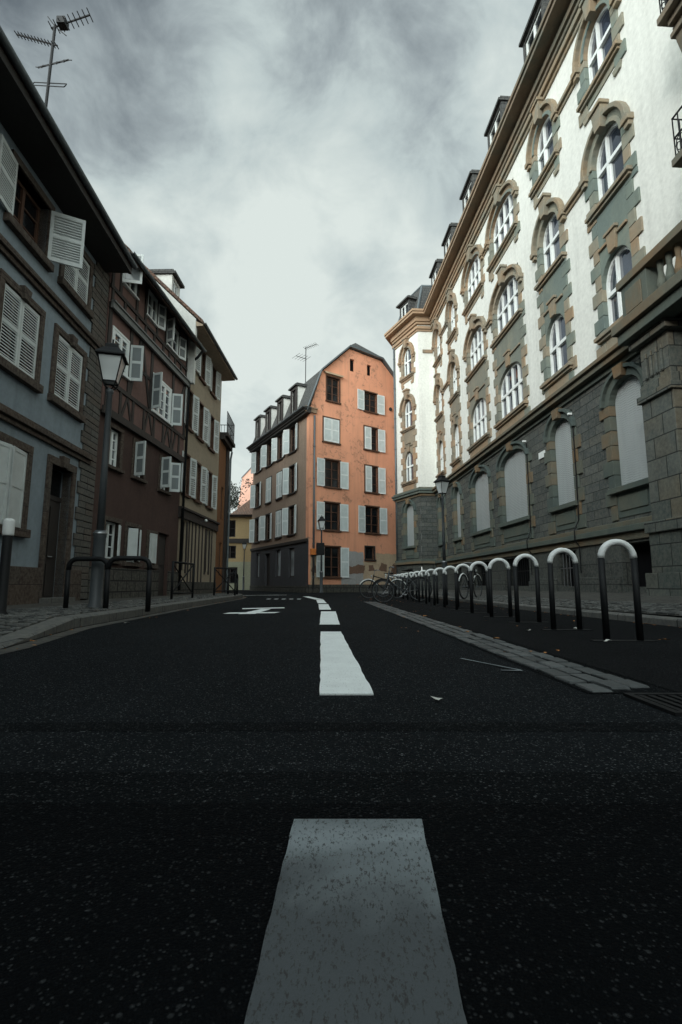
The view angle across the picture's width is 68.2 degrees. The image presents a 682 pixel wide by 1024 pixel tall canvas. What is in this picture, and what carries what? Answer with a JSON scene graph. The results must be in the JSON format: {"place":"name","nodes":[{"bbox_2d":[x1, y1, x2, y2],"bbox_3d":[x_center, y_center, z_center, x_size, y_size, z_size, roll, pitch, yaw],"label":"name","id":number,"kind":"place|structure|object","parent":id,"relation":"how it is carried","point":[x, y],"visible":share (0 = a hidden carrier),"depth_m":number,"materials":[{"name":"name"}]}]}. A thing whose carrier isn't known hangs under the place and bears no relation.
{"place":"outdoors","nodes":[
{"label":"outdoors","id":0,"kind":"place"},
{"bbox_2d":[0,26,137,604],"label":"blue house","id":1,"kind":"structure","parent":0,"point":[64,251],"depth_m":10.38,"materials":[{"name":"paint"}]},
{"bbox_2d":[0,293,29,369],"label":"window","id":2,"kind":"structure","parent":1,"relation":"in","point":[1,343],"depth_m":9.64,"materials":[{"name":"white wood"}]},
{"bbox_2d":[13,178,40,243],"bbox_3d":[-6.311,-5.868,9.901,0.111,1.160,1.181,0,-8,0],"label":"window","id":3,"kind":"structure","parent":1,"relation":"in","point":[26,211],"depth_m":10.13,"materials":[{"name":"brown wood"}]},
{"bbox_2d":[42,469,61,597],"bbox_3d":[-6.389,0.540,10.936,0.134,3.050,0.920,0,-8,-2],"label":"door","id":4,"kind":"structure","parent":1,"relation":"in","point":[55,500],"depth_m":11.15,"materials":[{"name":"brown wood"}]},
{"bbox_2d":[14,7,92,106],"bbox_3d":[-7.085,-10.512,12.123,1.854,3.468,0.744,0,-8,0],"label":"roof aerial","id":5,"kind":"object","parent":1,"relation":"on","point":[62,22],"visible":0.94,"depth_m":12.24,"materials":[{"name":"metal"}]},
{"bbox_2d":[55,343,74,403],"bbox_3d":[-6.402,-3.105,11.410,0.102,1.440,1.160,0,-8,-2],"label":"window","id":6,"kind":"structure","parent":1,"relation":"in","point":[59,343],"depth_m":11.55,"materials":[{"name":"white wood"}]},
{"bbox_2d":[65,265,81,294],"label":"window","id":7,"kind":"structure","parent":1,"relation":"in","point":[66,265],"depth_m":11.96,"materials":[{"name":"glass"}]},
{"bbox_2d":[0,593,233,636],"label":"pavement","id":8,"kind":"structure","parent":0,"point":[36,605],"depth_m":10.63,"materials":[{"name":"grey stone"}]},
{"bbox_2d":[0,518,14,613],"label":"bollard","id":9,"kind":"object","parent":8,"relation":"on","point":[8,528],"visible":0.91,"depth_m":6.16,"materials":[{"name":"black metal"}]},
{"bbox_2d":[63,556,107,607],"bbox_3d":[-3.870,1.092,7.673,0.675,0.826,0.076,0,-8,0],"label":"hoop rail","id":10,"kind":"object","parent":8,"relation":"on","point":[104,560],"visible":0.73,"depth_m":7.68,"materials":[{"name":"black metal"}]},
{"bbox_2d":[87,339,128,607],"bbox_3d":[-3.820,-0.688,8.131,0.450,4.460,0.450,2,-8,-14],"label":"street lamp","id":11,"kind":"object","parent":8,"relation":"on","point":[113,361],"visible":0.98,"depth_m":8.12,"materials":[{"name":"black metal"}]},
{"bbox_2d":[103,556,151,611],"bbox_3d":[-3.180,1.071,7.524,0.675,0.826,0.076,1,-8,-7],"label":"hoop rail","id":12,"kind":"object","parent":8,"relation":"on","point":[147,561],"visible":0.94,"depth_m":7.51,"materials":[{"name":"black metal"}]},
{"bbox_2d":[170,561,194,598],"bbox_3d":[-3.934,1.712,12.534,0.068,0.926,1.260,-1,-8,7],"label":"cross barrier","id":13,"kind":"object","parent":8,"relation":"on","point":[191,592],"visible":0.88,"depth_m":12.46,"materials":[{"name":"black metal"}]},
{"bbox_2d":[213,567,236,595],"bbox_3d":[-3.854,2.318,16.742,0.068,0.926,1.260,-3,-9,21],"label":"cross barrier","id":14,"kind":"object","parent":8,"relation":"on","point":[216,590],"visible":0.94,"depth_m":16.60,"materials":[{"name":"black metal"}]},
{"bbox_2d":[227,572,237,593],"bbox_3d":[-4.020,2.662,18.712,0.076,0.826,0.675,-3,-9,21],"label":"hoop rail","id":15,"kind":"object","parent":8,"relation":"on","point":[236,582],"visible":0.74,"depth_m":18.87,"materials":[{"name":"black metal"}]},
{"bbox_2d":[80,243,206,599],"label":"half timbered house","id":16,"kind":"structure","parent":0,"point":[149,331],"depth_m":15.41,"materials":[{"name":"brown paint"}]},
{"bbox_2d":[105,521,114,558],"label":"window","id":17,"kind":"structure","parent":16,"relation":"in","point":[110,527],"depth_m":13.74,"materials":[{"name":"white paint"}]},
{"bbox_2d":[109,429,117,466],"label":"window","id":18,"kind":"structure","parent":16,"relation":"in","point":[114,435],"depth_m":13.98,"materials":[{"name":"white paint"}]},
{"bbox_2d":[114,329,128,374],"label":"window","id":19,"kind":"structure","parent":16,"relation":"in","point":[123,344],"depth_m":14.16,"materials":[{"name":"white paint"}]},
{"bbox_2d":[147,291,156,321],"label":"window","id":20,"kind":"structure","parent":16,"relation":"in","point":[152,302],"depth_m":16.07,"materials":[{"name":"white paint"}]},
{"bbox_2d":[157,533,165,595],"bbox_3d":[-6.103,1.820,16.839,0.080,2.200,0.830,-1,-8,4],"label":"door","id":21,"kind":"structure","parent":16,"relation":"in","point":[162,538],"depth_m":16.97,"materials":[{"name":"brown wood"}]},
{"bbox_2d":[153,383,170,420],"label":"window","id":22,"kind":"structure","parent":16,"relation":"in","point":[164,410],"depth_m":17.00,"materials":[{"name":"white paint"}]},
{"bbox_2d":[167,331,177,352],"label":"window","id":23,"kind":"structure","parent":16,"relation":"in","point":[174,344],"depth_m":18.03,"materials":[{"name":"white paint"}]},
{"bbox_2d":[145,266,237,594],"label":"cream house","id":24,"kind":"structure","parent":0,"point":[210,370],"depth_m":20.70,"materials":[{"name":"paint"}]},
{"bbox_2d":[225,500,251,589],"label":"yellow house","id":25,"kind":"structure","parent":0,"point":[240,517],"depth_m":47.01,"materials":[{"name":"paint"}]},
{"bbox_2d":[226,546,235,557],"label":"window","id":26,"kind":"structure","parent":25,"relation":"in","point":[232,549],"depth_m":47.04,"materials":[{"name":"black glass"}]},
{"bbox_2d":[227,520,235,536],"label":"window","id":27,"kind":"structure","parent":25,"relation":"in","point":[232,528],"depth_m":47.36,"materials":[{"name":"black glass"}]},
{"bbox_2d":[228,567,237,582],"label":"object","id":28,"kind":"structure","parent":25,"relation":"in","point":[231,580],"depth_m":46.74,"materials":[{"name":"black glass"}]},
{"bbox_2d":[237,467,252,508],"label":"pink gable house","id":29,"kind":"structure","parent":0,"point":[247,475],"depth_m":63.08,"materials":[{"name":"paint"}]},
{"bbox_2d":[0,0,535,569],"label":"sky","id":30,"kind":"structure","parent":0,"point":[302,168],"materials":[{"name":"grey"}]},
{"bbox_2d":[246,343,396,592],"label":"salmon house","id":31,"kind":"structure","parent":0,"point":[322,444],"depth_m":33.00,"materials":[{"name":"paint"}]},
{"bbox_2d":[267,554,269,585],"bbox_3d":[-5.080,4.263,35.900,0.060,2.600,1.000,4,-9,-28],"label":"door","id":32,"kind":"structure","parent":31,"relation":"in","point":[268,555],"depth_m":36.07,"materials":[{"name":"black wood"}]},
{"bbox_2d":[267,515,269,538],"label":"window","id":33,"kind":"structure","parent":31,"relation":"in","point":[268,519],"depth_m":36.65,"materials":[{"name":"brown wood"}]},
{"bbox_2d":[277,550,280,576],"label":"window","id":34,"kind":"structure","parent":31,"relation":"in","point":[278,551],"depth_m":34.37,"materials":[{"name":"grey glass"}]},
{"bbox_2d":[279,436,281,458],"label":"window","id":35,"kind":"structure","parent":31,"relation":"in","point":[280,439],"depth_m":35.61,"materials":[{"name":"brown wood"}]},
{"bbox_2d":[290,548,293,576],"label":"window","id":36,"kind":"structure","parent":31,"relation":"in","point":[291,549],"depth_m":32.37,"materials":[{"name":"grey glass"}]},
{"bbox_2d":[290,507,293,533],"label":"window","id":37,"kind":"structure","parent":31,"relation":"in","point":[292,509],"depth_m":32.86,"materials":[{"name":"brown wood"}]},
{"bbox_2d":[291,466,294,492],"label":"window","id":38,"kind":"structure","parent":31,"relation":"in","point":[293,468],"depth_m":33.25,"materials":[{"name":"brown wood"}]},
{"bbox_2d":[291,427,294,451],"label":"window","id":39,"kind":"structure","parent":31,"relation":"in","point":[293,430],"depth_m":33.63,"materials":[{"name":"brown wood"}]},
{"bbox_2d":[293,343,318,382],"bbox_3d":[-2.436,-10.256,35.079,1.419,2.906,1.430,6,-10,-36],"label":"roof aerial","id":40,"kind":"object","parent":31,"relation":"attached to","point":[305,359],"visible":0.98,"depth_m":35.28,"materials":[{"name":"metal"}]},
{"bbox_2d":[325,503,337,529],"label":"window","id":41,"kind":"structure","parent":31,"relation":"in","point":[331,510],"depth_m":31.35,"materials":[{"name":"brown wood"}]},
{"bbox_2d":[325,460,338,487],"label":"window","id":42,"kind":"structure","parent":31,"relation":"in","point":[331,467],"depth_m":31.77,"materials":[{"name":"brown wood"}]},
{"bbox_2d":[325,547,338,576],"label":"window","id":43,"kind":"structure","parent":31,"relation":"in","point":[331,553],"depth_m":30.98,"materials":[{"name":"brown wood"}]},
{"bbox_2d":[327,377,337,401],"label":"window","id":44,"kind":"structure","parent":31,"relation":"in","point":[332,384],"depth_m":32.56,"materials":[{"name":"brown wood"}]},
{"bbox_2d":[366,547,372,559],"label":"window","id":45,"kind":"structure","parent":31,"relation":"in","point":[369,550],"depth_m":32.75,"materials":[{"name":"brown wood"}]},
{"bbox_2d":[365,392,375,412],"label":"window","id":46,"kind":"structure","parent":31,"relation":"in","point":[370,399],"depth_m":34.31,"materials":[{"name":"brown wood"}]},
{"bbox_2d":[365,467,376,492],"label":"window","id":47,"kind":"structure","parent":31,"relation":"in","point":[374,474],"depth_m":33.71,"materials":[{"name":"brown wood"}]},
{"bbox_2d":[366,507,377,532],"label":"window","id":48,"kind":"structure","parent":31,"relation":"in","point":[371,513],"depth_m":33.18,"materials":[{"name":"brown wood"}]},
{"bbox_2d":[371,428,376,450],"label":"window","id":49,"kind":"structure","parent":31,"relation":"in","point":[373,431],"depth_m":34.09,"materials":[{"name":"brown wood"}]},
{"bbox_2d":[0,590,681,804],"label":"road","id":50,"kind":"structure","parent":0,"point":[209,663],"depth_m":2.17,"materials":[{"name":"black asphalt"}]},
{"bbox_2d":[0,593,242,648],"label":"kerb","id":51,"kind":"structure","parent":50,"relation":"on","point":[55,625],"depth_m":6.17,"materials":[{"name":"stone"}]},
{"bbox_2d":[0,596,246,653],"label":"gutter","id":52,"kind":"object","parent":50,"relation":"on","point":[39,641],"visible":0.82,"depth_m":5.26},
{"bbox_2d":[215,411,234,592],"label":"orange house","id":53,"kind":"structure","parent":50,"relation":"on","point":[226,445],"depth_m":24.82,"materials":[{"name":"paint"}]},
{"bbox_2d":[228,479,252,513],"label":"leafy tree","id":54,"kind":"object","parent":50,"relation":"on","point":[234,492],"visible":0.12,"depth_m":57.24,"materials":[{"name":"green plant"}]},
{"bbox_2d":[242,540,246,589],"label":"street lamp","id":55,"kind":"object","parent":50,"relation":"on","point":[244,544],"visible":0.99,"depth_m":45.39,"materials":[{"name":"black metal"}]},
{"bbox_2d":[224,607,283,613],"bbox_3d":[-1.580,1.896,9.714,0.960,0.001,2.530,0,-8,0],"label":"lane arrow","id":56,"kind":"object","parent":50,"relation":"on","point":[260,610],"visible":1,"depth_m":9.11,"materials":[{"name":"white paint"}]},
{"bbox_2d":[316,515,325,592],"bbox_3d":[-1.157,2.388,28.847,0.525,4.460,0.450,2,-8,-11],"label":"street lamp","id":57,"kind":"object","parent":50,"relation":"on","point":[320,546],"visible":1,"depth_m":28.78,"materials":[{"name":"black metal"}]},
{"bbox_2d":[318,604,330,609],"bbox_3d":[-0.385,2.151,11.451,0.251,0.008,2.735,0,-8,-3],"label":"line dash","id":58,"kind":"object","parent":50,"relation":"on","point":[324,607],"visible":0.98,"depth_m":10.90,"materials":[{"name":"white paint"}]},
{"bbox_2d":[319,611,339,624],"bbox_3d":[-0.193,1.629,7.828,0.277,0.008,3.009,0,-8,-2],"label":"line dash","id":59,"kind":"object","parent":50,"relation":"on","point":[328,617],"visible":1,"depth_m":7.37,"materials":[{"name":"white paint"}]},
{"bbox_2d":[0,803,681,1023],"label":"asphalt patch","id":60,"kind":"object","parent":50,"relation":"on","point":[135,913],"visible":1,"depth_m":0.79,"materials":[{"name":"black asphalt"}]},
{"bbox_2d":[244,819,466,1023],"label":"line dash","id":61,"kind":"object","parent":60,"relation":"on","point":[355,932],"visible":1,"depth_m":0.71,"materials":[{"name":"white paint"}]},
{"bbox_2d":[0,771,681,804],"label":"asphalt patch","id":62,"kind":"object","parent":50,"relation":"on","point":[410,787],"visible":1,"depth_m":1.25,"materials":[{"name":"black asphalt"}]},
{"bbox_2d":[319,632,373,694],"bbox_3d":[-0.034,1.050,3.809,0.250,0.008,3.072,0,-8,-2],"label":"line dash","id":63,"kind":"object","parent":50,"relation":"on","point":[341,673],"visible":1,"depth_m":2.91,"materials":[{"name":"white paint"}]},
{"bbox_2d":[358,594,681,692],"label":"stand strip","id":64,"kind":"object","parent":50,"relation":"on","point":[659,663],"visible":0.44,"depth_m":4.76,"materials":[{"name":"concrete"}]},
{"bbox_2d":[5,596,681,661],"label":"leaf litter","id":65,"kind":"object","parent":64,"relation":"on","point":[361,600],"visible":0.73,"depth_m":5.91,"materials":[{"name":"brown plant"}]},
{"bbox_2d":[359,569,406,597],"bbox_3d":[1.535,2.640,18.410,1.766,1.059,0.600,1,-8,-6],"label":"bicycle","id":66,"kind":"object","parent":64,"relation":"on","point":[373,581],"visible":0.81,"depth_m":18.38,"materials":[{"name":"metal"}]},
{"bbox_2d":[375,571,417,596],"bbox_3d":[2.235,2.926,20.394,1.766,1.059,0.600,-2,-8,11],"label":"bicycle","id":67,"kind":"object","parent":64,"relation":"on","point":[394,586],"visible":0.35,"depth_m":20.39,"materials":[{"name":"metal"}]},
{"bbox_2d":[371,566,431,601],"bbox_3d":[1.760,2.115,14.754,1.766,1.059,0.600,-4,-9,6],"label":"bicycle","id":68,"kind":"object","parent":64,"relation":"on","point":[387,580],"visible":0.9,"depth_m":14.73,"materials":[{"name":"metal"}]},
{"bbox_2d":[402,573,411,598],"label":"bicycle hoop","id":69,"kind":"object","parent":64,"relation":"on","point":[404,574],"visible":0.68,"depth_m":17.43,"materials":[{"name":"black metal"}]},
{"bbox_2d":[407,572,417,599],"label":"bicycle hoop","id":70,"kind":"object","parent":64,"relation":"on","point":[416,586],"visible":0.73,"depth_m":16.33,"materials":[{"name":"black metal"}]},
{"bbox_2d":[412,571,423,600],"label":"bicycle hoop","id":71,"kind":"object","parent":64,"relation":"on","point":[421,574],"visible":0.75,"depth_m":15.27,"materials":[{"name":"black metal"}]},
{"bbox_2d":[418,570,430,601],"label":"bicycle hoop","id":72,"kind":"object","parent":64,"relation":"on","point":[428,574],"visible":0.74,"depth_m":14.19,"materials":[{"name":"black metal"}]},
{"bbox_2d":[421,569,441,603],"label":"bicycle hoop","id":73,"kind":"object","parent":64,"relation":"on","point":[436,574],"visible":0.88,"depth_m":13.10,"materials":[{"name":"black metal"}]},
{"bbox_2d":[429,567,451,605],"bbox_3d":[2.375,1.779,12.049,0.540,0.904,0.090,0,-8,-2],"label":"bicycle hoop","id":74,"kind":"object","parent":64,"relation":"on","point":[434,589],"visible":0.88,"depth_m":12.02,"materials":[{"name":"black metal"}]},
{"bbox_2d":[439,566,463,607],"bbox_3d":[2.391,1.624,10.971,0.540,0.904,0.090,0,-8,2],"label":"bicycle hoop","id":75,"kind":"object","parent":64,"relation":"on","point":[443,579],"visible":0.84,"depth_m":10.95,"materials":[{"name":"black metal"}]},
{"bbox_2d":[454,564,469,609],"bbox_3d":[2.408,1.468,9.892,0.540,0.904,0.090,0,-8,1],"label":"bicycle hoop","id":76,"kind":"object","parent":64,"relation":"on","point":[456,582],"visible":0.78,"depth_m":9.89,"materials":[{"name":"black metal"}]},
{"bbox_2d":[469,561,488,612],"bbox_3d":[2.424,1.313,8.813,0.540,0.904,0.090,0,-8,-1],"label":"bicycle hoop","id":77,"kind":"object","parent":64,"relation":"on","point":[483,564],"visible":0.91,"depth_m":8.80,"materials":[{"name":"black metal"}]},
{"bbox_2d":[484,558,514,617],"bbox_3d":[2.440,1.157,7.734,0.540,0.904,0.090,0,-8,1],"label":"bicycle hoop","id":78,"kind":"object","parent":64,"relation":"on","point":[493,561],"visible":0.94,"depth_m":7.71,"materials":[{"name":"black metal"}]},
{"bbox_2d":[507,554,549,622],"bbox_3d":[2.457,1.002,6.655,0.540,0.904,0.090,0,-8,-3],"label":"bicycle hoop","id":79,"kind":"object","parent":64,"relation":"on","point":[518,558],"visible":0.99,"depth_m":6.63,"materials":[{"name":"black metal"}]},
{"bbox_2d":[541,548,591,630],"bbox_3d":[2.473,0.847,5.576,0.540,0.904,0.090,0,-8,-2],"label":"bicycle hoop","id":80,"kind":"object","parent":64,"relation":"on","point":[555,552],"visible":1,"depth_m":5.55,"materials":[{"name":"black metal"}]},
{"bbox_2d":[590,539,657,641],"bbox_3d":[2.489,0.691,4.497,0.540,0.904,0.090,0,-8,2],"label":"bicycle hoop","id":81,"kind":"object","parent":64,"relation":"on","point":[627,546],"visible":1,"depth_m":4.48,"materials":[{"name":"black metal"}]},
{"bbox_2d":[364,602,676,692],"bbox_3d":[1.080,1.716,8.426,0.353,0.029,12.305,0,-8,-2],"label":"sett gutter","id":82,"kind":"object","parent":50,"relation":"on","point":[560,670],"visible":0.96,"depth_m":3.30,"materials":[{"name":"stone"}]},
{"bbox_2d":[368,591,681,626],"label":"kerb","id":83,"kind":"structure","parent":50,"relation":"on","point":[658,620],"depth_m":7.70,"materials":[{"name":"stone"}]},
{"bbox_2d":[384,0,681,595],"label":"apartment building","id":84,"kind":"structure","parent":50,"relation":"on","point":[541,306],"depth_m":14.49,"materials":[{"name":"white paint"}]},
{"bbox_2d":[404,349,410,375],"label":"window","id":85,"kind":"structure","parent":84,"relation":"in","point":[407,361],"depth_m":31.30,"materials":[{"name":"white paint"}]},
{"bbox_2d":[405,400,411,427],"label":"window","id":86,"kind":"structure","parent":84,"relation":"in","point":[408,411],"depth_m":30.83,"materials":[{"name":"white paint"}]},
{"bbox_2d":[406,452,413,480],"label":"window","id":87,"kind":"structure","parent":84,"relation":"in","point":[409,463],"depth_m":30.34,"materials":[{"name":"white paint"}]},
{"bbox_2d":[440,443,443,470],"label":"window","id":88,"kind":"structure","parent":84,"relation":"in","point":[441,452],"depth_m":28.17,"materials":[{"name":"white paint"}]},
{"bbox_2d":[451,304,454,329],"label":"window","id":89,"kind":"structure","parent":84,"relation":"in","point":[452,311],"depth_m":26.32,"materials":[{"name":"white paint"}]},
{"bbox_2d":[453,365,456,392],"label":"window","id":90,"kind":"structure","parent":84,"relation":"in","point":[454,372],"depth_m":25.81,"materials":[{"name":"white paint"}]},
{"bbox_2d":[455,425,458,457],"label":"window","id":91,"kind":"structure","parent":84,"relation":"in","point":[456,433],"depth_m":25.19,"materials":[{"name":"white paint"}]},
{"bbox_2d":[468,256,480,301],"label":"window","id":92,"kind":"structure","parent":84,"relation":"in","point":[474,279],"depth_m":22.83,"materials":[{"name":"white paint"}]},
{"bbox_2d":[470,326,483,369],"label":"window","id":93,"kind":"structure","parent":84,"relation":"in","point":[477,346],"depth_m":22.40,"materials":[{"name":"white paint"}]},
{"bbox_2d":[473,398,486,442],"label":"window","id":94,"kind":"structure","parent":84,"relation":"in","point":[480,413],"depth_m":21.91,"materials":[{"name":"white paint"}]},
{"bbox_2d":[494,193,513,254],"bbox_3d":[6.280,-10.967,19.247,0.110,1.840,2.220,0,-8,-3],"label":"window","id":95,"kind":"structure","parent":84,"relation":"in","point":[505,219],"depth_m":19.32,"materials":[{"name":"white paint"}]},
{"bbox_2d":[497,276,518,334],"bbox_3d":[6.280,-7.681,18.774,0.110,1.800,2.220,0,-8,-3],"label":"window","id":96,"kind":"structure","parent":84,"relation":"in","point":[508,305],"depth_m":18.85,"materials":[{"name":"white paint"}]},
{"bbox_2d":[501,362,523,417],"bbox_3d":[6.280,-4.435,18.306,0.110,1.840,2.220,0,-8,-3],"label":"window","id":97,"kind":"structure","parent":84,"relation":"in","point":[512,386],"depth_m":18.38,"materials":[{"name":"white paint"}]},
{"bbox_2d":[526,443,531,574],"bbox_3d":[6.051,-0.129,16.355,0.180,4.320,0.061,0,-8,0],"label":"cable","id":98,"kind":"object","parent":84,"relation":"attached to","point":[529,509],"visible":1,"depth_m":16.34,"materials":[{"name":"black metal"}]},
{"bbox_2d":[537,116,552,174],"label":"window","id":99,"kind":"structure","parent":84,"relation":"in","point":[545,144],"depth_m":15.95,"materials":[{"name":"white paint"}]},
{"bbox_2d":[543,213,559,271],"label":"window","id":100,"kind":"structure","parent":84,"relation":"in","point":[551,245],"depth_m":15.47,"materials":[{"name":"white paint"}]},
{"bbox_2d":[549,314,567,375],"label":"window","id":101,"kind":"structure","parent":84,"relation":"in","point":[557,343],"depth_m":15.00,"materials":[{"name":"white paint"}]},
{"bbox_2d":[572,427,581,572],"bbox_3d":[6.230,-0.508,13.445,0.180,4.240,0.061,0,-8,0],"label":"drainpipe","id":102,"kind":"object","parent":84,"relation":"attached to","point":[577,499],"visible":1,"depth_m":13.41,"materials":[{"name":"black metal"}]},
{"bbox_2d":[588,5,611,83],"bbox_3d":[6.675,-11.888,12.855,0.110,1.840,1.180,0,-8,-3],"label":"window","id":103,"kind":"structure","parent":84,"relation":"in","point":[600,43],"depth_m":12.95,"materials":[{"name":"white paint"}]},
{"bbox_2d":[597,122,623,200],"bbox_3d":[6.675,-8.602,12.382,0.110,1.800,1.180,0,-8,-3],"label":"window","id":104,"kind":"structure","parent":84,"relation":"in","point":[610,156],"depth_m":12.46,"materials":[{"name":"white paint"}]},
{"bbox_2d":[606,246,631,325],"bbox_3d":[6.675,-5.356,11.914,0.110,1.840,1.180,0,-8,-3],"label":"window","id":105,"kind":"structure","parent":84,"relation":"in","point":[621,264],"depth_m":12.16,"materials":[{"name":"white paint"}]},
{"bbox_2d":[623,693,681,715],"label":"drain grate","id":106,"kind":"object","parent":50,"relation":"on","point":[670,703],"visible":1,"depth_m":2.15,"materials":[{"name":"black metal"}]},
{"bbox_2d":[378,589,681,615],"bbox_3d":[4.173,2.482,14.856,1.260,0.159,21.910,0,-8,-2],"label":"cobbles","id":107,"kind":"object","parent":0,"point":[657,608],"visible":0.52,"depth_m":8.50,"materials":[{"name":"grey stone"}]},
{"bbox_2d":[433,473,450,595],"bbox_3d":[3.720,0.774,18.276,0.450,4.460,0.450,4,-9,-28],"label":"street lamp","id":108,"kind":"object","parent":107,"relation":"on","point":[441,481],"visible":0.94,"depth_m":18.36,"materials":[{"name":"black metal"}]},
{"bbox_2d":[459,562,481,598],"bbox_3d":[3.729,1.963,14.480,0.600,1.059,1.766,-6,-10,35],"label":"bicycle","id":109,"kind":"object","parent":107,"relation":"on","point":[475,575],"visible":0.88,"depth_m":14.34,"materials":[{"name":"metal"}]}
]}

